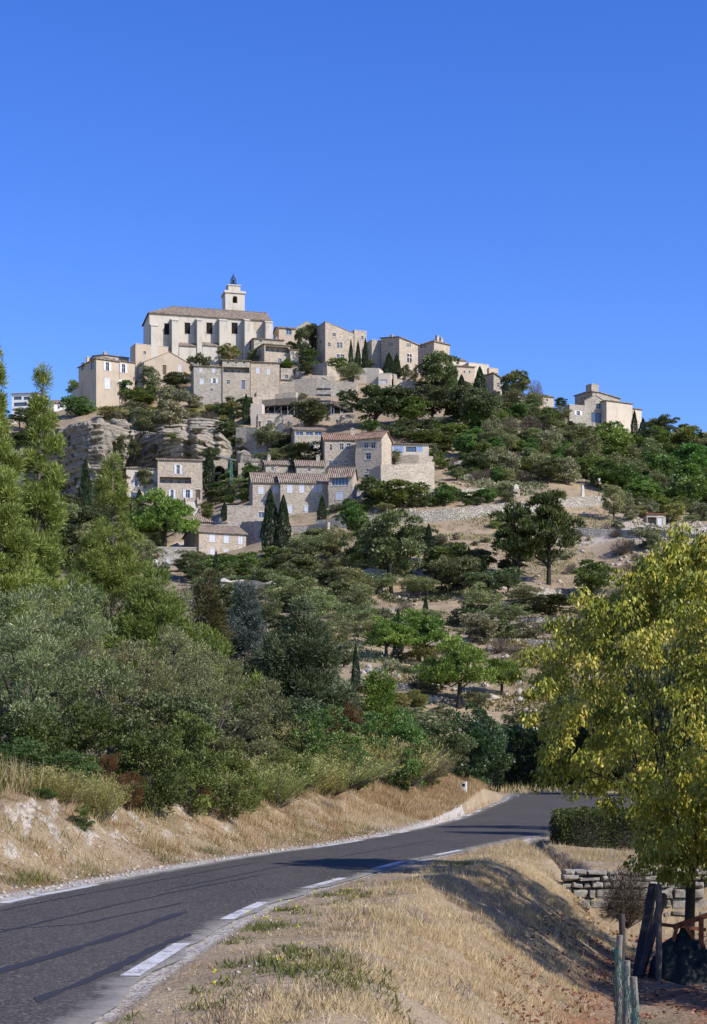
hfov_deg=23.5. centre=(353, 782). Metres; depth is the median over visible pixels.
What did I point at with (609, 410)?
stone house
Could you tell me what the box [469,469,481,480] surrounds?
bare shrub
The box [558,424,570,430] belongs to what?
bush
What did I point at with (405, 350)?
stone house
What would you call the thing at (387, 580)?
olive tree
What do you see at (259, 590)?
olive tree
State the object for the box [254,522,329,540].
stone wall
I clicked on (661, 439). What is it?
leafy tree
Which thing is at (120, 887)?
tar seam
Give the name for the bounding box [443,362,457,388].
leafy tree
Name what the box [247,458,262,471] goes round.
boulder
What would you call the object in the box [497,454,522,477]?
shrub
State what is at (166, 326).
window
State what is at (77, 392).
stone wall
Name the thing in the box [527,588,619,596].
stone wall
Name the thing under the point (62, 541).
pine tree
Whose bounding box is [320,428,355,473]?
stone house
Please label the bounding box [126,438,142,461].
bush
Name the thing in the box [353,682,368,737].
conifer
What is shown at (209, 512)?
bush
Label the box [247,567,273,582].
olive tree
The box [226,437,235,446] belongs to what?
bush
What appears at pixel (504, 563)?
oak tree
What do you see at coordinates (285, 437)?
oak tree
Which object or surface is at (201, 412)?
shrub
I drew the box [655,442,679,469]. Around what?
bush
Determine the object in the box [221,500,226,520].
cypress
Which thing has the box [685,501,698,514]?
shrub
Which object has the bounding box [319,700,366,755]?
shrub
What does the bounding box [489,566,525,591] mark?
oak tree
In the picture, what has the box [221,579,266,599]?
stone wall
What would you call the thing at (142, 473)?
bush
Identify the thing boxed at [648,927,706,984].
tarpaulin
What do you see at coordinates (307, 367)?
oak tree
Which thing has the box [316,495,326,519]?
cypress
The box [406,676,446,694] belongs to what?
shrub
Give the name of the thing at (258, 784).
bush
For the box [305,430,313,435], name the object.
window
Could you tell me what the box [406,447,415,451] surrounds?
window
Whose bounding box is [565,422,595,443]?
olive tree
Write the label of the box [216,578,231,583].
parasol
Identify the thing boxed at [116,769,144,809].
shrub
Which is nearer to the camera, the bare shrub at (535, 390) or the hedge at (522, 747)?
the hedge at (522, 747)
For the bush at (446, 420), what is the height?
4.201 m
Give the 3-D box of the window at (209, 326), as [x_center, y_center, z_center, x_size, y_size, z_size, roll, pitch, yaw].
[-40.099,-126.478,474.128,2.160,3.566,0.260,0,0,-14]
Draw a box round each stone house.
[10,392,47,415]
[49,400,65,411]
[77,356,120,407]
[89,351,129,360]
[118,360,136,404]
[123,466,156,503]
[130,343,167,381]
[135,351,190,387]
[155,458,203,513]
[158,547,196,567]
[182,524,247,554]
[184,515,212,531]
[190,365,223,404]
[219,359,251,402]
[227,505,264,523]
[248,466,279,519]
[250,337,284,360]
[250,361,280,396]
[255,343,291,368]
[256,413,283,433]
[262,454,289,472]
[273,326,296,344]
[276,473,328,514]
[280,368,292,378]
[280,379,292,384]
[286,349,299,372]
[290,427,326,453]
[293,455,325,473]
[296,321,315,347]
[316,321,353,363]
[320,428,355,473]
[327,466,358,506]
[352,330,366,366]
[354,430,393,477]
[367,339,380,368]
[378,373,392,387]
[379,334,419,380]
[391,443,430,463]
[418,335,450,373]
[452,358,467,365]
[454,365,475,387]
[462,362,488,376]
[484,372,502,398]
[488,368,497,373]
[539,394,553,407]
[563,404,588,425]
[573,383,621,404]
[577,395,602,426]
[600,400,619,428]
[612,399,633,431]
[632,408,642,430]
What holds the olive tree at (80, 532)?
on the ground at (152, 985)
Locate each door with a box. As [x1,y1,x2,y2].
[162,364,166,374]
[195,488,200,499]
[657,516,662,524]
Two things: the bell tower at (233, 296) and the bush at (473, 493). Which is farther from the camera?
the bell tower at (233, 296)
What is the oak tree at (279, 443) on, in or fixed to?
on the ground at (152, 985)
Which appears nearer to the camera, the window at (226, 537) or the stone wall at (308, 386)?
the window at (226, 537)
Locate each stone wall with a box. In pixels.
[72,387,82,406]
[219,521,272,541]
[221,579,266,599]
[236,427,261,451]
[250,392,297,405]
[251,403,264,425]
[254,377,357,397]
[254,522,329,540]
[283,414,354,431]
[297,363,330,378]
[316,496,602,527]
[323,366,344,380]
[354,368,382,383]
[363,568,386,589]
[367,426,458,431]
[369,462,434,488]
[392,374,423,388]
[392,683,435,691]
[393,455,432,464]
[421,487,512,495]
[427,637,568,645]
[429,417,462,423]
[510,617,556,623]
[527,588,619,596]
[559,869,706,922]
[576,528,706,538]
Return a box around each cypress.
[78,457,93,509]
[136,489,141,502]
[202,447,214,492]
[212,551,220,587]
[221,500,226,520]
[226,482,231,497]
[229,403,234,421]
[242,393,250,424]
[260,488,278,552]
[275,494,291,547]
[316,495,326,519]
[348,340,353,367]
[350,642,360,695]
[355,341,361,366]
[362,338,368,367]
[382,353,395,373]
[392,609,403,655]
[394,353,400,378]
[422,597,428,614]
[423,523,434,556]
[458,374,465,387]
[473,366,486,389]
[478,555,488,594]
[502,379,510,401]
[630,410,638,434]
[638,418,645,436]
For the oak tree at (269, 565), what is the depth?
283.12 m
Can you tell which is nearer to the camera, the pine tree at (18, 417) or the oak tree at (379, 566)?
the oak tree at (379, 566)
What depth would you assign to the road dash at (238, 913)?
23.07 m
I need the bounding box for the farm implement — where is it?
[662,913,706,946]
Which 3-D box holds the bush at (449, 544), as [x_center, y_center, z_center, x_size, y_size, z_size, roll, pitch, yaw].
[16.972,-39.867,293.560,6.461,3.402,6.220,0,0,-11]
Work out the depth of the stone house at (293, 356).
463.43 m
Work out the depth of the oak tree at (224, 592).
245.62 m
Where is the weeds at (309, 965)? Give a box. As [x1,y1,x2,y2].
[207,858,491,1023]
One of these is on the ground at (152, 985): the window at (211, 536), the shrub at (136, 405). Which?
the shrub at (136, 405)
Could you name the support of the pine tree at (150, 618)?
on the ground at (152, 985)
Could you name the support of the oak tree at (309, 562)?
on the ground at (152, 985)
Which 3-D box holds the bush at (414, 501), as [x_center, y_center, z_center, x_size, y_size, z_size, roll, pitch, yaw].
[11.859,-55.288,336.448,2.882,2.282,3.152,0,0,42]
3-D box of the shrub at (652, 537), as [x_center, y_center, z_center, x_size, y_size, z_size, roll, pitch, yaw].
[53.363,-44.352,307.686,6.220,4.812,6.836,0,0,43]
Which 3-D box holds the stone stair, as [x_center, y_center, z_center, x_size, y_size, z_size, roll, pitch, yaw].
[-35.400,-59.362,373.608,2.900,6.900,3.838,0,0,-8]
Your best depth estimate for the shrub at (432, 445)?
386.25 m
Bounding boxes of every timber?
[632,883,655,975]
[637,893,666,977]
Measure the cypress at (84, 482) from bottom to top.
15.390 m
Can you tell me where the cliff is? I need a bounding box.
[22,421,231,507]
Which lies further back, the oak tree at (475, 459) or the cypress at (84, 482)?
the cypress at (84, 482)
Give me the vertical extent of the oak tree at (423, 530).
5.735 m
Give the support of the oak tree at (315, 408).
on the ground at (152, 985)
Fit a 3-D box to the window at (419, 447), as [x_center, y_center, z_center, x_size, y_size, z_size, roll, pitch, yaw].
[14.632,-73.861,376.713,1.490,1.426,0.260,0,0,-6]
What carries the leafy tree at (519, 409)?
on the ground at (152, 985)
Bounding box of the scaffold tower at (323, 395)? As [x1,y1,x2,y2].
[316,382,330,403]
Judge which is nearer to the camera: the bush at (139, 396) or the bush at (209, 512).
the bush at (209, 512)
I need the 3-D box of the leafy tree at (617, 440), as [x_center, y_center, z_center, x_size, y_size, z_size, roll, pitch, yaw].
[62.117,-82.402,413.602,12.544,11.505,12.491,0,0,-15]
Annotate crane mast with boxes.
[216,455,235,484]
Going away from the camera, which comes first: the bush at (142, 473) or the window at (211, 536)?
the window at (211, 536)
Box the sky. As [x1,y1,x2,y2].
[0,0,706,442]
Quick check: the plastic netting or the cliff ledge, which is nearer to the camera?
the plastic netting
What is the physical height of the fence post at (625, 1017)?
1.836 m
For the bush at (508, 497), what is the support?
on the ground at (152, 985)
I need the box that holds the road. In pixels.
[0,790,638,1023]
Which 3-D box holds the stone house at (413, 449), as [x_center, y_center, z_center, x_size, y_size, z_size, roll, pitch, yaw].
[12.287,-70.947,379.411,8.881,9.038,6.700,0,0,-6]
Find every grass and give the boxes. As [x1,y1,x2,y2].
[0,744,410,800]
[0,751,327,805]
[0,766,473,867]
[0,774,482,890]
[132,852,669,1023]
[322,500,705,793]
[359,766,493,824]
[459,834,656,873]
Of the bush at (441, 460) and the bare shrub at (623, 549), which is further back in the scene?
the bush at (441, 460)
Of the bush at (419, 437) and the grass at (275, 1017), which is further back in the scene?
the bush at (419, 437)
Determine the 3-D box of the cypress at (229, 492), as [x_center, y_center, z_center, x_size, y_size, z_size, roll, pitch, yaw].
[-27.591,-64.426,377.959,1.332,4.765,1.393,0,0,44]
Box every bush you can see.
[0,437,17,448]
[0,706,81,768]
[0,737,61,785]
[24,788,58,798]
[25,749,105,792]
[34,703,144,790]
[58,395,98,416]
[67,804,97,831]
[89,690,225,779]
[112,435,126,453]
[113,473,130,482]
[113,718,194,817]
[117,386,158,404]
[118,379,133,400]
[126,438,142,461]
[129,497,139,504]
[136,468,153,487]
[136,709,243,818]
[143,384,159,403]
[185,352,211,379]
[195,743,260,819]
[199,502,214,510]
[199,509,213,518]
[200,446,220,456]
[201,555,259,575]
[204,488,224,504]
[208,482,223,489]
[211,402,226,415]
[213,685,299,761]
[218,469,237,480]
[221,405,229,415]
[222,495,236,502]
[225,396,237,402]
[225,771,268,809]
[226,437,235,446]
[228,459,237,469]
[228,576,246,580]
[232,446,246,454]
[233,405,242,417]
[233,488,248,501]
[234,438,244,443]
[235,397,252,405]
[235,551,263,569]
[238,479,248,488]
[241,462,262,478]
[244,695,337,751]
[247,349,258,360]
[256,739,313,787]
[257,545,280,558]
[258,556,274,569]
[263,571,307,586]
[277,441,322,463]
[280,359,297,367]
[288,703,385,764]
[294,326,309,350]
[295,349,320,360]
[324,546,341,554]
[325,357,352,372]
[327,744,377,790]
[330,710,400,745]
[339,505,350,510]
[354,706,431,790]
[358,419,381,431]
[359,504,370,510]
[363,499,374,504]
[367,479,430,507]
[370,499,386,507]
[378,739,417,760]
[380,425,396,435]
[387,499,401,507]
[390,417,421,430]
[392,426,409,439]
[397,364,409,379]
[398,715,478,765]
[403,429,435,443]
[404,497,420,506]
[408,744,453,786]
[410,495,433,506]
[415,419,434,428]
[421,428,444,444]
[425,544,476,567]
[426,419,447,428]
[429,451,447,458]
[429,496,442,505]
[429,709,501,777]
[432,457,451,468]
[433,446,439,460]
[433,482,461,505]
[436,422,468,436]
[438,431,457,444]
[438,443,453,452]
[440,417,460,424]
[442,541,469,555]
[445,397,466,420]
[445,604,495,623]
[448,464,462,473]
[451,490,462,502]
[452,433,478,454]
[458,429,475,436]
[458,491,467,499]
[458,701,515,785]
[460,498,472,505]
[464,467,485,477]
[464,491,479,498]
[465,381,471,389]
[470,497,485,504]
[471,441,492,453]
[475,487,497,502]
[486,409,503,424]
[487,619,523,640]
[490,466,506,482]
[492,456,509,463]
[496,490,518,502]
[503,594,583,616]
[516,458,533,474]
[541,407,557,421]
[550,454,568,470]
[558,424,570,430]
[569,443,603,450]
[572,559,619,595]
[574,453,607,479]
[586,459,638,487]
[598,864,654,928]
[632,451,682,475]
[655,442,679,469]
[660,473,706,501]
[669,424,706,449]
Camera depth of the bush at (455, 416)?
414.94 m
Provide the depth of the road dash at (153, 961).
16.59 m
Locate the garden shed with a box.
[639,513,666,525]
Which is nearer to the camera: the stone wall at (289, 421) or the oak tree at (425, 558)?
the oak tree at (425, 558)
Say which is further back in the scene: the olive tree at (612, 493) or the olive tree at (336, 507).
the olive tree at (336, 507)
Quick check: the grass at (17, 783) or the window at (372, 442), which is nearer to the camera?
the grass at (17, 783)
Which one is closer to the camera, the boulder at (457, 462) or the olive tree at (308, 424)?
the boulder at (457, 462)
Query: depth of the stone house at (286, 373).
455.42 m
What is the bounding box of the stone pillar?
[512,484,519,496]
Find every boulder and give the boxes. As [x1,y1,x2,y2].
[89,418,111,455]
[110,418,129,429]
[236,450,250,465]
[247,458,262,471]
[451,460,466,468]
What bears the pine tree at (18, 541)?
on the ground at (152, 985)
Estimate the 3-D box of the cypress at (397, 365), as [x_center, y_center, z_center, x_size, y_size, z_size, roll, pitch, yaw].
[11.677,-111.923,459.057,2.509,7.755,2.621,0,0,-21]
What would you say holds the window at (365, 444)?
in the stone house at (373, 449)
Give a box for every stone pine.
[121,487,201,546]
[359,615,422,656]
[390,608,448,661]
[411,633,498,708]
[483,657,527,694]
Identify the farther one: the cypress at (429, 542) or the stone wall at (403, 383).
the stone wall at (403, 383)
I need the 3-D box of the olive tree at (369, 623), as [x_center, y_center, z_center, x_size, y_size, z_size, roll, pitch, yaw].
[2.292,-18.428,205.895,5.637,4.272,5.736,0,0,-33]
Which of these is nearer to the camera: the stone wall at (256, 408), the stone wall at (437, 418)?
the stone wall at (437, 418)
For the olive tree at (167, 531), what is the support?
on the ground at (152, 985)
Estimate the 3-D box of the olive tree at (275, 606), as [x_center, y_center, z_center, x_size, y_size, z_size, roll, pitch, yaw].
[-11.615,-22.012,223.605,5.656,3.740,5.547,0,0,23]
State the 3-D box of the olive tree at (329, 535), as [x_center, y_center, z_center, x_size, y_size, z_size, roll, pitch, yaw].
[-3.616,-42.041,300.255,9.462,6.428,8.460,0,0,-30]
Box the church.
[142,306,272,364]
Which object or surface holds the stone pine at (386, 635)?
on the ground at (152, 985)
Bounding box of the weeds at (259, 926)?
[107,879,421,1023]
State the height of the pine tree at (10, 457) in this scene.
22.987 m
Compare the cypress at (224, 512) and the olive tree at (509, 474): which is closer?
the cypress at (224, 512)
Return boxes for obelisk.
[580,485,584,496]
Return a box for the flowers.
[213,872,396,984]
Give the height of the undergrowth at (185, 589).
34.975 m
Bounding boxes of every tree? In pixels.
[0,346,49,744]
[0,463,67,739]
[0,579,144,754]
[0,588,114,746]
[0,629,28,740]
[8,407,26,427]
[9,432,28,450]
[12,430,25,446]
[17,361,74,749]
[23,407,39,423]
[29,617,188,776]
[43,523,88,545]
[51,544,89,574]
[53,537,70,560]
[54,501,84,526]
[55,492,84,513]
[59,450,177,649]
[60,569,111,751]
[62,505,110,536]
[65,379,78,395]
[70,522,106,544]
[87,505,110,524]
[97,565,224,714]
[97,623,237,759]
[105,521,122,538]
[106,500,144,526]
[120,612,268,747]
[120,649,290,771]
[129,407,166,431]
[132,539,168,567]
[134,528,162,547]
[136,505,177,539]
[137,503,148,507]
[138,364,164,386]
[161,371,190,388]
[169,559,181,571]
[174,549,212,575]
[181,568,202,579]
[187,567,243,673]
[189,572,237,589]
[191,586,234,601]
[203,565,240,575]
[213,421,243,437]
[214,553,234,562]
[217,476,234,485]
[219,484,236,495]
[222,593,244,607]
[224,577,268,667]
[226,604,244,617]
[228,475,248,488]
[233,579,267,600]
[237,562,255,576]
[238,638,267,705]
[239,592,370,753]
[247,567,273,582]
[248,605,278,629]
[250,422,287,451]
[251,452,264,458]
[257,577,318,602]
[260,601,283,627]
[261,562,319,585]
[263,446,288,458]
[263,560,287,569]
[264,451,289,459]
[264,573,297,602]
[265,553,296,569]
[268,614,302,631]
[269,439,288,447]
[271,547,303,557]
[274,434,290,441]
[275,591,299,612]
[285,341,297,348]
[285,532,329,556]
[286,554,322,574]
[288,586,343,616]
[289,399,335,426]
[297,362,314,375]
[298,356,315,363]
[302,419,317,426]
[302,527,325,545]
[304,323,316,352]
[305,525,356,557]
[310,612,357,631]
[312,569,352,585]
[312,587,341,609]
[316,554,355,570]
[320,580,356,610]
[324,619,353,643]
[327,502,341,512]
[330,602,381,633]
[331,566,386,588]
[334,589,368,614]
[335,501,369,531]
[336,362,364,381]
[336,383,407,419]
[336,527,372,566]
[339,550,358,561]
[340,552,371,569]
[346,582,375,596]
[349,564,373,579]
[349,614,390,640]
[352,499,365,504]
[354,358,376,366]
[355,665,415,741]
[356,476,386,499]
[356,507,426,592]
[358,572,398,593]
[373,502,395,512]
[374,561,402,575]
[383,387,427,425]
[391,395,433,420]
[391,449,402,464]
[394,574,439,598]
[395,555,416,573]
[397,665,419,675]
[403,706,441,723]
[404,525,438,552]
[413,349,459,386]
[414,384,454,416]
[418,559,453,579]
[419,608,448,619]
[422,554,437,562]
[429,554,480,590]
[434,384,473,419]
[436,565,469,592]
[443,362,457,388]
[443,466,463,480]
[455,548,497,570]
[457,582,505,613]
[458,386,503,428]
[460,408,489,428]
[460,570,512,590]
[461,452,492,469]
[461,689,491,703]
[466,426,483,433]
[471,433,488,442]
[481,428,503,439]
[485,446,508,454]
[485,603,537,624]
[486,436,506,447]
[487,499,546,583]
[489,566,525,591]
[494,482,512,491]
[497,520,706,937]
[497,558,528,569]
[498,411,509,423]
[498,426,519,434]
[499,369,532,395]
[499,402,514,409]
[499,431,519,450]
[500,408,511,416]
[500,467,515,481]
[500,709,555,727]
[502,388,526,402]
[503,488,585,585]
[506,583,543,599]
[509,400,527,420]
[509,438,525,451]
[516,431,534,439]
[520,437,539,455]
[521,402,535,411]
[522,392,548,402]
[522,399,540,408]
[522,416,540,425]
[522,447,539,456]
[523,435,541,444]
[525,452,549,469]
[526,393,545,406]
[527,427,550,440]
[531,407,541,413]
[533,457,563,483]
[535,414,556,426]
[539,440,557,455]
[539,686,616,724]
[550,447,568,456]
[552,420,567,428]
[553,405,571,415]
[553,410,565,421]
[554,397,566,411]
[555,443,589,459]
[558,440,575,450]
[563,433,580,442]
[563,434,603,458]
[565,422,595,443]
[566,421,575,425]
[582,681,636,773]
[588,420,635,457]
[596,452,630,464]
[600,483,626,519]
[610,424,633,441]
[613,642,706,783]
[616,470,640,488]
[617,445,642,460]
[617,627,706,790]
[622,475,662,498]
[626,433,649,449]
[627,437,665,460]
[629,458,649,476]
[633,496,651,505]
[637,428,659,437]
[640,469,677,492]
[644,425,672,436]
[645,421,653,428]
[646,435,669,449]
[648,413,680,430]
[648,492,672,510]
[658,625,679,638]
[667,458,706,487]
[669,442,706,468]
[671,423,694,440]
[683,513,701,522]
[690,433,706,444]
[697,474,706,503]
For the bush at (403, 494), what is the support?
on the ground at (152, 985)
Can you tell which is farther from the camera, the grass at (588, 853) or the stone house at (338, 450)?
the stone house at (338, 450)
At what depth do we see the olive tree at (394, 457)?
373.34 m
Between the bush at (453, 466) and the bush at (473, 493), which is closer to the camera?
the bush at (473, 493)
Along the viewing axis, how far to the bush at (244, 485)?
377.38 m
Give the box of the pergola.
[262,397,353,414]
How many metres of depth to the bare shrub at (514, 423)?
416.52 m
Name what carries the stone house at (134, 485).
on the ground at (152, 985)
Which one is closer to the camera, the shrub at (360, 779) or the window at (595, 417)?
the shrub at (360, 779)
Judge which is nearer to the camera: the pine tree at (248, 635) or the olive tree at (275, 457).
the pine tree at (248, 635)
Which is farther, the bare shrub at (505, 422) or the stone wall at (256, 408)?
the stone wall at (256, 408)
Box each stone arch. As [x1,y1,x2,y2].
[209,460,227,487]
[238,463,257,485]
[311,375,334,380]
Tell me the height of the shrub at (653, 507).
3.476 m
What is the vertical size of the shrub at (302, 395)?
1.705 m
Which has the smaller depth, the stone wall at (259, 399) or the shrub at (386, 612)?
the shrub at (386, 612)
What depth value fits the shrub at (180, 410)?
421.71 m
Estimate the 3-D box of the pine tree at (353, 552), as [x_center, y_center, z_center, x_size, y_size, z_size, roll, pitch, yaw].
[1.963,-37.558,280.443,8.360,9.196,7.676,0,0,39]
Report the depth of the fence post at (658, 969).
28.95 m
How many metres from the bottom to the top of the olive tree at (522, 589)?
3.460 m
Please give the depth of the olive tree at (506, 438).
386.81 m
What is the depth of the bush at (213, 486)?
390.69 m
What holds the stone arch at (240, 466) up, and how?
on the ground at (152, 985)
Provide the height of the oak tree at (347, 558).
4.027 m
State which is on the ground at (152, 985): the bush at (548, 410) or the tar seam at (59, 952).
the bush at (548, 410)
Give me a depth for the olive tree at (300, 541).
297.57 m
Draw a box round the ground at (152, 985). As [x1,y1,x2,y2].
[0,351,706,1023]
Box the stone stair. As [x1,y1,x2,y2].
[185,498,198,515]
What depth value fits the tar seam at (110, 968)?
15.90 m
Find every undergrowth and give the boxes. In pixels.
[10,518,171,589]
[38,574,277,758]
[68,393,231,429]
[277,603,402,711]
[288,446,469,513]
[302,548,519,610]
[376,617,677,738]
[397,513,701,593]
[453,408,706,520]
[569,437,705,519]
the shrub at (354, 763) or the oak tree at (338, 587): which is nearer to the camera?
the shrub at (354, 763)
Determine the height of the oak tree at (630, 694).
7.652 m
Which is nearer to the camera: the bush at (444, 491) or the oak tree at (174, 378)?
the bush at (444, 491)
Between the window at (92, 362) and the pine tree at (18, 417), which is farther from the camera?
the window at (92, 362)
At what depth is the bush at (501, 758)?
103.70 m
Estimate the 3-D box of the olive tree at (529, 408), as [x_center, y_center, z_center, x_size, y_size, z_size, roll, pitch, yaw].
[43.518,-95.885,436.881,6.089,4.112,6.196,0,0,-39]
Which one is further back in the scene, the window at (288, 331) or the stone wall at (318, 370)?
the window at (288, 331)
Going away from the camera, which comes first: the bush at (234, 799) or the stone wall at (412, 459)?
the bush at (234, 799)
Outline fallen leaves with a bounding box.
[495,892,706,1023]
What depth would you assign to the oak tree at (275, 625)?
205.33 m
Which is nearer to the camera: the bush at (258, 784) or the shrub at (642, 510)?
the bush at (258, 784)
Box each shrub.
[0,763,103,804]
[64,770,134,822]
[71,474,78,485]
[95,751,125,790]
[97,406,116,419]
[110,410,125,418]
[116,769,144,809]
[127,401,150,410]
[149,444,157,453]
[153,385,191,410]
[154,399,189,424]
[165,433,177,439]
[168,409,183,418]
[184,774,211,815]
[186,408,196,412]
[187,394,203,407]
[189,428,202,434]
[190,412,202,417]
[200,410,209,414]
[203,404,214,413]
[205,411,219,420]
[216,343,242,359]
[219,415,228,421]
[220,751,406,788]
[220,759,326,807]
[226,401,238,407]
[243,718,345,762]
[299,393,307,398]
[300,747,398,790]
[313,760,376,795]
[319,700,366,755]
[327,730,458,786]
[333,640,361,666]
[370,607,395,624]
[378,661,404,671]
[389,692,413,704]
[390,651,406,659]
[394,754,460,781]
[395,599,413,612]
[398,742,468,779]
[401,643,442,659]
[402,734,476,767]
[404,688,431,706]
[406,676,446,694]
[409,371,418,378]
[410,661,426,670]
[429,443,438,449]
[431,703,453,715]
[434,533,447,544]
[452,532,459,539]
[455,610,499,643]
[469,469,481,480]
[480,416,501,431]
[480,425,494,435]
[480,449,503,469]
[480,468,491,480]
[480,537,490,541]
[486,519,503,528]
[486,637,509,652]
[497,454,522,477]
[502,416,515,430]
[504,619,552,638]
[505,642,523,653]
[507,419,519,426]
[512,451,523,457]
[514,470,532,482]
[520,414,542,432]
[529,379,543,402]
[536,431,564,452]
[537,419,552,432]
[546,428,569,441]
[551,455,580,484]
[559,549,577,559]
[563,564,575,573]
[600,522,611,528]
[608,529,620,537]
[610,519,624,529]
[610,537,634,554]
[614,492,635,512]
[622,505,640,520]
[622,562,633,570]
[628,524,665,548]
[630,553,639,559]
[636,506,647,516]
[640,500,659,512]
[662,502,685,521]
[672,495,692,509]
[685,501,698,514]
[695,502,706,518]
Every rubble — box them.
[350,505,703,716]
[633,518,706,556]
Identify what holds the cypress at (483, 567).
on the ground at (152, 985)
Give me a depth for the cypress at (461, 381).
457.56 m
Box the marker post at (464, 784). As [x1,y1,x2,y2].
[461,781,466,790]
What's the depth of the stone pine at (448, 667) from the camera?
155.37 m
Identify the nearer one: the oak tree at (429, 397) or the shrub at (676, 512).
the shrub at (676, 512)
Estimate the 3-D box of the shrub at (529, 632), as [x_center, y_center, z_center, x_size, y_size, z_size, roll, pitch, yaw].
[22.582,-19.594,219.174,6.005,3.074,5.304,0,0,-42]
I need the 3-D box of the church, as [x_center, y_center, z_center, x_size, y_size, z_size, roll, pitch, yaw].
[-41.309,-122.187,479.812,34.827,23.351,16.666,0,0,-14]
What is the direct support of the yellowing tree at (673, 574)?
on the ground at (152, 985)
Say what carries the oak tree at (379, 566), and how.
on the ground at (152, 985)
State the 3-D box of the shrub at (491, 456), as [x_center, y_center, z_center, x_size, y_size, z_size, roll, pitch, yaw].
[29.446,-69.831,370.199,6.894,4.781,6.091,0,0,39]
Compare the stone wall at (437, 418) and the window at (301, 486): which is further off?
the stone wall at (437, 418)
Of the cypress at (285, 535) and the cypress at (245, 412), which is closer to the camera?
the cypress at (285, 535)
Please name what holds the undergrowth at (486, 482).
on the ground at (152, 985)
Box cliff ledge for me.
[129,409,221,433]
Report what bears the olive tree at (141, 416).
on the ground at (152, 985)
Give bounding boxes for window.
[14,402,25,406]
[90,360,93,370]
[104,377,110,389]
[105,361,109,371]
[121,363,125,373]
[163,322,168,334]
[176,464,179,474]
[177,364,181,371]
[184,322,190,334]
[185,489,190,498]
[199,378,204,384]
[206,322,212,334]
[209,533,215,542]
[209,547,215,554]
[223,533,229,542]
[231,322,237,334]
[237,535,243,544]
[241,379,244,389]
[254,322,259,329]
[255,367,259,373]
[257,485,264,493]
[258,511,263,518]
[272,485,278,492]
[286,328,291,334]
[286,484,292,492]
[287,504,292,512]
[295,430,303,435]
[299,484,304,492]
[303,505,309,512]
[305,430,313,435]
[312,484,317,491]
[314,430,322,435]
[317,484,322,491]
[332,477,348,485]
[335,490,343,499]
[339,442,343,450]
[363,441,368,448]
[365,452,371,459]
[370,441,375,448]
[379,379,386,383]
[399,445,403,453]
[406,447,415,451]
[407,353,411,363]
[416,445,422,451]
[591,413,600,422]
[595,403,601,408]
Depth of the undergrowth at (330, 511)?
369.69 m
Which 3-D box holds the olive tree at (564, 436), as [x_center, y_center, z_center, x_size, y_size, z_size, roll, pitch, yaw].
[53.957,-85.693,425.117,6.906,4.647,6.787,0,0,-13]
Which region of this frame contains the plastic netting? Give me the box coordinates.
[611,942,646,1023]
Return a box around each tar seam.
[0,861,260,910]
[0,875,257,931]
[0,902,182,929]
[0,911,187,972]
[34,933,191,1001]
[167,840,432,889]
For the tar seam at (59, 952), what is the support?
on the road
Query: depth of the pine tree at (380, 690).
95.40 m
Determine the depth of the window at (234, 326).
475.92 m
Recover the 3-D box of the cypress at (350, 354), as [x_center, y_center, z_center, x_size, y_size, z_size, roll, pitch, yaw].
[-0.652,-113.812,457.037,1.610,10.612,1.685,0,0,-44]
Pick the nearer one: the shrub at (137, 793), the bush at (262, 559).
the shrub at (137, 793)
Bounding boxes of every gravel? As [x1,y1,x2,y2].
[0,792,430,898]
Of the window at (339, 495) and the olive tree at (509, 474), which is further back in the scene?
the olive tree at (509, 474)
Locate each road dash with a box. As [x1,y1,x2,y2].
[0,884,100,902]
[120,943,189,975]
[221,902,268,918]
[302,878,344,887]
[318,840,361,846]
[371,861,406,868]
[433,850,460,854]
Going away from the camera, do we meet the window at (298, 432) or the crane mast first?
the crane mast
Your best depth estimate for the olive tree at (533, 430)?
408.23 m
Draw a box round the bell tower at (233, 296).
[221,273,245,310]
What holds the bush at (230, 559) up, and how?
on the ground at (152, 985)
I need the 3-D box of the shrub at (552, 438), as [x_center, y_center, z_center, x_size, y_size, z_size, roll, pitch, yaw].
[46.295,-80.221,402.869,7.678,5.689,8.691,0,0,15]
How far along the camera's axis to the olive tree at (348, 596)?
236.56 m
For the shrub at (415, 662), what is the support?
on the ground at (152, 985)
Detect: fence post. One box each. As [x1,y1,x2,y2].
[615,935,622,1023]
[618,913,625,1023]
[623,960,629,1023]
[629,976,639,1023]
[655,884,661,980]
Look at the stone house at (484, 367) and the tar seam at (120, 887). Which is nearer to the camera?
the tar seam at (120, 887)
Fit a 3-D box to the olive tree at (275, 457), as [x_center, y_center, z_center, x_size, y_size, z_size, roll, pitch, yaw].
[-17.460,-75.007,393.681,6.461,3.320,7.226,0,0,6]
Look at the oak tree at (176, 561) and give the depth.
305.26 m
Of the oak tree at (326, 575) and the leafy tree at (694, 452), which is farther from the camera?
the leafy tree at (694, 452)
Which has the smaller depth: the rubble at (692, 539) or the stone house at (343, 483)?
the rubble at (692, 539)
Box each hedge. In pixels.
[475,732,504,791]
[501,722,627,788]
[548,805,705,850]
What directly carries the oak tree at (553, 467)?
on the ground at (152, 985)

